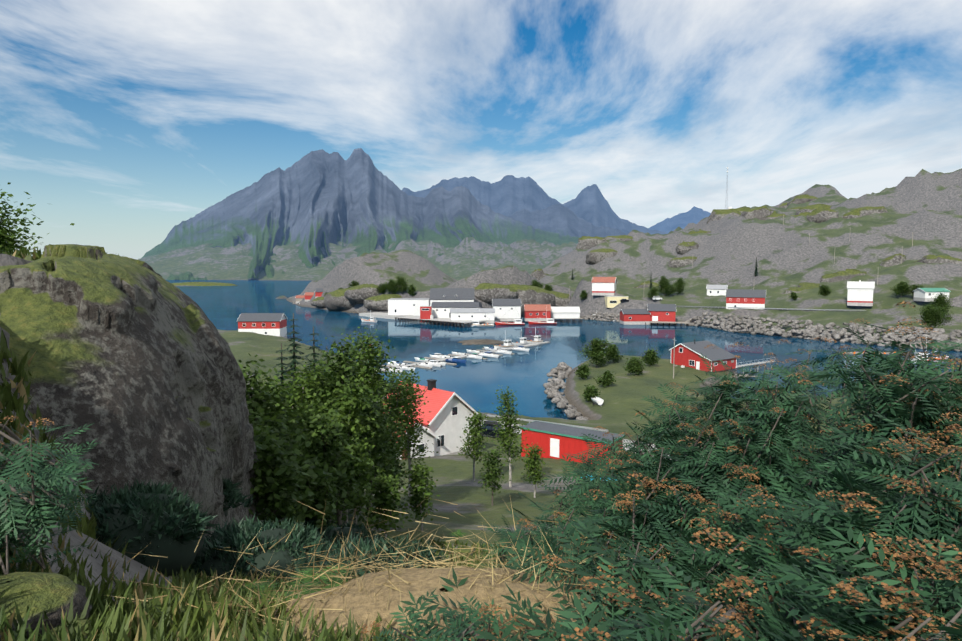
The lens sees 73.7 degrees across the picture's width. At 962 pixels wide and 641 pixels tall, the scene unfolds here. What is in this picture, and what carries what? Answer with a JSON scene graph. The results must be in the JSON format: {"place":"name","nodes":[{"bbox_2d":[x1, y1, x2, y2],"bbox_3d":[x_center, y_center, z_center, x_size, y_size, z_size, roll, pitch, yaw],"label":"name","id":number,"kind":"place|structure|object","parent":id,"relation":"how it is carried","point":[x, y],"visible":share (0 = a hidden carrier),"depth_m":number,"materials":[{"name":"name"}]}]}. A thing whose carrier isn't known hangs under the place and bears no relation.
{"place":"outdoors","nodes":[
{"label":"outdoors","id":0,"kind":"place"},
{"bbox_2d":[140,148,580,279],"bbox_3d":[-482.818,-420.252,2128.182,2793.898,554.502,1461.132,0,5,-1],"label":"mountain terrain","id":1,"kind":"structure","parent":0,"point":[312,203],"depth_m":2423.60,"materials":[{"name":"grey stone"}]},
{"bbox_2d":[0,168,961,638],"bbox_3d":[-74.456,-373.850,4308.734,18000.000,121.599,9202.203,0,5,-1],"label":"terrain","id":2,"kind":"structure","parent":0,"point":[922,208],"depth_m":365.49,"materials":[{"name":"green plant"}]},
{"bbox_2d":[0,244,262,539],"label":"outcrop rock","id":3,"kind":"object","parent":2,"relation":"on","point":[134,361],"visible":0.56,"depth_m":8.80,"materials":[{"name":"grey stone"}]},
{"bbox_2d":[0,549,498,640],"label":"rock","id":4,"kind":"object","parent":2,"relation":"on","point":[41,592],"visible":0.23,"depth_m":3.51,"materials":[{"name":"green stone"}]},
{"bbox_2d":[84,476,467,585],"bbox_3d":[-4.417,4.647,12.787,6.274,6.453,15.112,-1,5,-17],"label":"juniper bush","id":5,"kind":"object","parent":2,"relation":"on","point":[234,533],"depth_m":7.36,"materials":[{"name":"green plant"}]},
{"bbox_2d":[0,246,628,640],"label":"grass blades","id":6,"kind":"object","parent":2,"relation":"on","point":[157,619],"visible":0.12,"depth_m":4.06,"materials":[{"name":"green plant"}]},
{"bbox_2d":[238,333,510,530],"bbox_3d":[-3.373,7.170,29.461,11.232,13.463,28.144,0,5,-1],"label":"rowan tree","id":7,"kind":"object","parent":2,"relation":"on","point":[286,487],"depth_m":21.72,"materials":[{"name":"green plant"}]},
{"bbox_2d":[240,529,518,606],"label":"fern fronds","id":8,"kind":"object","parent":2,"relation":"on","point":[317,582],"visible":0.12,"depth_m":5.20,"materials":[{"name":"green plant"}]},
{"bbox_2d":[246,327,546,536],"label":"trees","id":9,"kind":"object","parent":2,"relation":"on","point":[384,487],"depth_m":29.12,"materials":[{"name":"green plant"}]},
{"bbox_2d":[379,379,477,459],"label":"house","id":10,"kind":"structure","parent":2,"relation":"on","point":[447,415],"depth_m":72.74,"materials":[{"name":"paint"}]},
{"bbox_2d":[105,471,752,640],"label":"hay straw blades","id":11,"kind":"object","parent":2,"relation":"on","point":[377,569],"visible":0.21,"depth_m":4.30,"materials":[{"name":"beige plant"}]},
{"bbox_2d":[267,566,611,640],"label":"bare soil patch","id":12,"kind":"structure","parent":2,"relation":"on","point":[361,611],"depth_m":3.91,"materials":[{"name":"beige soil"}]},
{"bbox_2d":[359,288,582,327],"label":"waterfront buildings","id":13,"kind":"structure","parent":2,"relation":"on","point":[450,305],"depth_m":312.37,"materials":[{"name":"white paint"}]},
{"bbox_2d":[0,321,961,640],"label":"rowan bush","id":14,"kind":"object","parent":2,"relation":"on","point":[790,477],"depth_m":4.14,"materials":[{"name":"green plant"}]},
{"bbox_2d":[0,301,961,640],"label":"flower clusters","id":15,"kind":"object","parent":14,"relation":"on","point":[940,567],"visible":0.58,"depth_m":3.08,"materials":[{"name":"brown plant"}]},
{"bbox_2d":[478,420,504,437],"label":"dark estate car","id":16,"kind":"object","parent":2,"relation":"on","point":[489,428],"visible":0.46,"depth_m":86.38,"materials":[{"name":"paint"}]},
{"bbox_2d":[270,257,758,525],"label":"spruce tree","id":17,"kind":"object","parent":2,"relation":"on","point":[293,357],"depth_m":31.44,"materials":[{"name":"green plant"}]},
{"bbox_2d":[520,421,624,463],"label":"red building","id":18,"kind":"structure","parent":2,"relation":"on","point":[554,441],"depth_m":71.53,"materials":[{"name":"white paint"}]},
{"bbox_2d":[474,420,703,460],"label":"gravel road","id":19,"kind":"structure","parent":2,"relation":"on","point":[516,431],"depth_m":87.06,"materials":[{"name":"grey gravel"}]},
{"bbox_2d":[591,396,603,405],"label":"boat on trailer","id":20,"kind":"object","parent":2,"relation":"on","point":[598,401],"visible":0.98,"depth_m":114.56,"materials":[{"name":"white plastic"}]},
{"bbox_2d":[292,300,961,419],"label":"riprap rocks","id":21,"kind":"object","parent":2,"relation":"on","point":[561,371],"visible":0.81,"depth_m":229.69,"materials":[{"name":"grey stone"}]},
{"bbox_2d":[311,194,961,316],"bbox_3d":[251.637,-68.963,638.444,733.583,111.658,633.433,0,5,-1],"label":"rocky outcrops","id":22,"kind":"object","parent":2,"relation":"on","point":[368,296],"visible":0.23,"depth_m":387.74,"materials":[{"name":"grey stone"}]},
{"bbox_2d":[652,296,661,299],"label":"white van","id":23,"kind":"object","parent":2,"relation":"on","point":[656,298],"visible":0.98,"depth_m":350.06,"materials":[{"name":"paint"}]},
{"bbox_2d":[486,306,864,431],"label":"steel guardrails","id":24,"kind":"object","parent":2,"relation":"on","point":[591,428],"visible":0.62,"depth_m":99.62,"materials":[{"name":"grey metal"}]},
{"bbox_2d":[669,339,775,377],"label":"boathouse on piles","id":25,"kind":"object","parent":2,"relation":"on","point":[687,354],"visible":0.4,"depth_m":155.34,"materials":[{"name":"red paint"}]},
{"bbox_2d":[725,167,731,208],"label":"telecom mast","id":26,"kind":"object","parent":2,"relation":"on","point":[726,193],"visible":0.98,"depth_m":684.17,"materials":[{"name":"metal"}]},
{"bbox_2d":[569,214,912,378],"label":"utility poles","id":27,"kind":"object","parent":2,"relation":"on","point":[692,266],"visible":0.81,"depth_m":346.74,"materials":[{"name":"brown wood"}]},
{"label":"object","id":28,"kind":"object","parent":2,"relation":"on","visible":0},
{"bbox_2d":[0,182,73,254],"bbox_3d":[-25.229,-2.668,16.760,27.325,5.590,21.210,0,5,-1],"label":"tree","id":29,"kind":"object","parent":28,"relation":"attached to","point":[7,242],"visible":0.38,"depth_m":17.11,"materials":[{"name":"green plant"}]},
{"bbox_2d":[0,0,961,259],"label":"sky","id":30,"kind":"structure","parent":0,"point":[122,122],"materials":[{"name":"blue"}]},
{"bbox_2d":[402,175,667,234],"bbox_3d":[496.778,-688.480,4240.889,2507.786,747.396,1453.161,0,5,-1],"label":"mountain terrain","id":31,"kind":"structure","parent":0,"point":[507,195],"depth_m":4772.93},
{"bbox_2d":[166,280,961,419],"bbox_3d":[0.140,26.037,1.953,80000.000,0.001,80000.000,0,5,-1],"label":"sea water","id":32,"kind":"structure","parent":0,"point":[472,383],"depth_m":231.20,"materials":[{"name":"blue liquid"}]},
{"bbox_2d":[172,282,236,285],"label":"islet rock","id":33,"kind":"object","parent":32,"relation":"in","point":[201,284],"visible":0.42,"depth_m":984.96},
{"bbox_2d":[361,310,377,322],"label":"fishing boat","id":34,"kind":"object","parent":32,"relation":"on","point":[372,320],"visible":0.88,"depth_m":313.27,"materials":[{"name":"white wood"}]},
{"bbox_2d":[387,362,400,365],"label":"motorboat","id":35,"kind":"object","parent":32,"relation":"on","point":[391,364],"visible":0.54,"depth_m":172.20,"materials":[{"name":"white plastic"}]},
{"bbox_2d":[400,366,414,370],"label":"motorboat","id":36,"kind":"object","parent":32,"relation":"on","point":[408,368],"visible":0.75,"depth_m":165.54,"materials":[{"name":"white plastic"}]},
{"bbox_2d":[414,357,429,361],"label":"motorboat","id":37,"kind":"object","parent":32,"relation":"on","point":[419,359],"visible":0.65,"depth_m":181.39,"materials":[{"name":"white plastic"}]},
{"bbox_2d":[418,363,432,366],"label":"motorboat","id":38,"kind":"object","parent":32,"relation":"on","point":[426,365],"visible":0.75,"depth_m":170.97,"materials":[{"name":"white plastic"}]},
{"bbox_2d":[424,360,440,366],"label":"motorboat","id":39,"kind":"object","parent":32,"relation":"on","point":[434,363],"visible":0.58,"depth_m":172.37,"materials":[{"name":"white plastic"}]},
{"bbox_2d":[430,353,446,358],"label":"motorboat","id":40,"kind":"object","parent":32,"relation":"on","point":[437,355],"visible":0.62,"depth_m":186.91,"materials":[{"name":"white plastic"}]},
{"bbox_2d":[445,357,466,362],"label":"motorboat","id":41,"kind":"object","parent":32,"relation":"on","point":[456,360],"visible":0.77,"depth_m":178.90,"materials":[{"name":"blue plastic"}]},
{"bbox_2d":[376,342,538,372],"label":"floating dock","id":42,"kind":"object","parent":32,"relation":"on","point":[460,356],"visible":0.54,"depth_m":185.75,"materials":[{"name":"grey wood"}]},
{"bbox_2d":[452,352,466,354],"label":"motorboat","id":43,"kind":"object","parent":32,"relation":"on","point":[456,353],"visible":0.62,"depth_m":194.10,"materials":[{"name":"white plastic"}]},
{"bbox_2d":[466,349,480,352],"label":"motorboat","id":44,"kind":"object","parent":32,"relation":"on","point":[472,351],"visible":0.71,"depth_m":199.61,"materials":[{"name":"white plastic"}]},
{"bbox_2d":[467,353,482,358],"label":"motorboat","id":45,"kind":"object","parent":32,"relation":"on","point":[474,356],"visible":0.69,"depth_m":186.92,"materials":[{"name":"white plastic"}]},
{"bbox_2d":[465,311,493,326],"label":"boat","id":46,"kind":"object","parent":32,"relation":"in","point":[475,324],"depth_m":289.52,"materials":[{"name":"white wood"}]},
{"bbox_2d":[457,339,503,344],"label":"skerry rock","id":47,"kind":"object","parent":32,"relation":"in","point":[479,342],"visible":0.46,"depth_m":224.66,"materials":[{"name":"grey stone"}]},
{"bbox_2d":[478,351,498,357],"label":"motorboat","id":48,"kind":"object","parent":32,"relation":"on","point":[488,354],"visible":0.67,"depth_m":189.61,"materials":[{"name":"white plastic"}]},
{"bbox_2d":[484,347,498,349],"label":"motorboat","id":49,"kind":"object","parent":32,"relation":"on","point":[488,348],"visible":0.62,"depth_m":206.64,"materials":[{"name":"white plastic"}]},
{"bbox_2d":[495,348,511,353],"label":"motorboat","id":50,"kind":"object","parent":32,"relation":"on","point":[503,351],"visible":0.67,"depth_m":197.66,"materials":[{"name":"white plastic"}]},
{"bbox_2d":[494,335,513,348],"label":"boat","id":51,"kind":"object","parent":32,"relation":"on","point":[507,343],"visible":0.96,"depth_m":210.80,"materials":[{"name":"white plastic"}]},
{"bbox_2d":[495,306,524,324],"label":"boat","id":52,"kind":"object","parent":32,"relation":"in","point":[517,321],"depth_m":297.67,"materials":[{"name":"wood"}]},
{"bbox_2d":[512,332,528,346],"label":"boat","id":53,"kind":"object","parent":32,"relation":"on","point":[523,340],"visible":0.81,"depth_m":218.28,"materials":[{"name":"white wood"}]},
{"bbox_2d":[511,346,529,350],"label":"motorboat","id":54,"kind":"object","parent":32,"relation":"on","point":[520,348],"visible":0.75,"depth_m":204.41,"materials":[{"name":"white plastic"}]},
{"bbox_2d":[527,327,542,343],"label":"boat","id":55,"kind":"object","parent":32,"relation":"on","point":[537,338],"visible":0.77,"depth_m":224.54,"materials":[{"name":"white wood"}]},
{"bbox_2d":[528,308,556,323],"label":"boat","id":56,"kind":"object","parent":32,"relation":"in","point":[549,320],"depth_m":302.08,"materials":[{"name":"wood"}]},
{"bbox_2d":[839,352,895,353],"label":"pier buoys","id":57,"kind":"object","parent":32,"relation":"on","point":[866,352],"visible":0.38,"depth_m":197.26,"materials":[{"name":"brown plastic"}]},
{"bbox_2d":[910,340,948,362],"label":"fishing boat","id":58,"kind":"object","parent":32,"relation":"on","point":[920,354],"visible":0.27,"depth_m":178.39,"materials":[{"name":"white wood"}]},
{"bbox_2d":[507,204,628,236],"bbox_3d":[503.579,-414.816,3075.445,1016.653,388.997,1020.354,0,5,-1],"label":"mountain terrain","id":59,"kind":"structure","parent":0,"point":[560,219],"depth_m":3444.66,"materials":[{"name":"blue stone"}]},
{"bbox_2d":[236,277,950,337],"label":"shore houses","id":60,"kind":"structure","parent":0,"point":[860,293],"depth_m":297.90,"materials":[{"name":"white paint"}]},
{"bbox_2d":[323,275,958,400],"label":"bushes","id":61,"kind":"object","parent":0,"point":[930,314],"depth_m":230.15,"materials":[{"name":"green plant"}]},
{"bbox_2d":[648,206,710,232],"bbox_3d":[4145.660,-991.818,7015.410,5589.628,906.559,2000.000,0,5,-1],"label":"mountain terrain","id":62,"kind":"structure","parent":0,"point":[695,215],"depth_m":7775.97,"materials":[{"name":"blue stone"}]},
{"bbox_2d":[677,306,854,310],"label":"road asphalt","id":63,"kind":"structure","parent":0,"point":[786,309],"depth_m":292.90,"materials":[{"name":"grey asphalt"}]}
]}

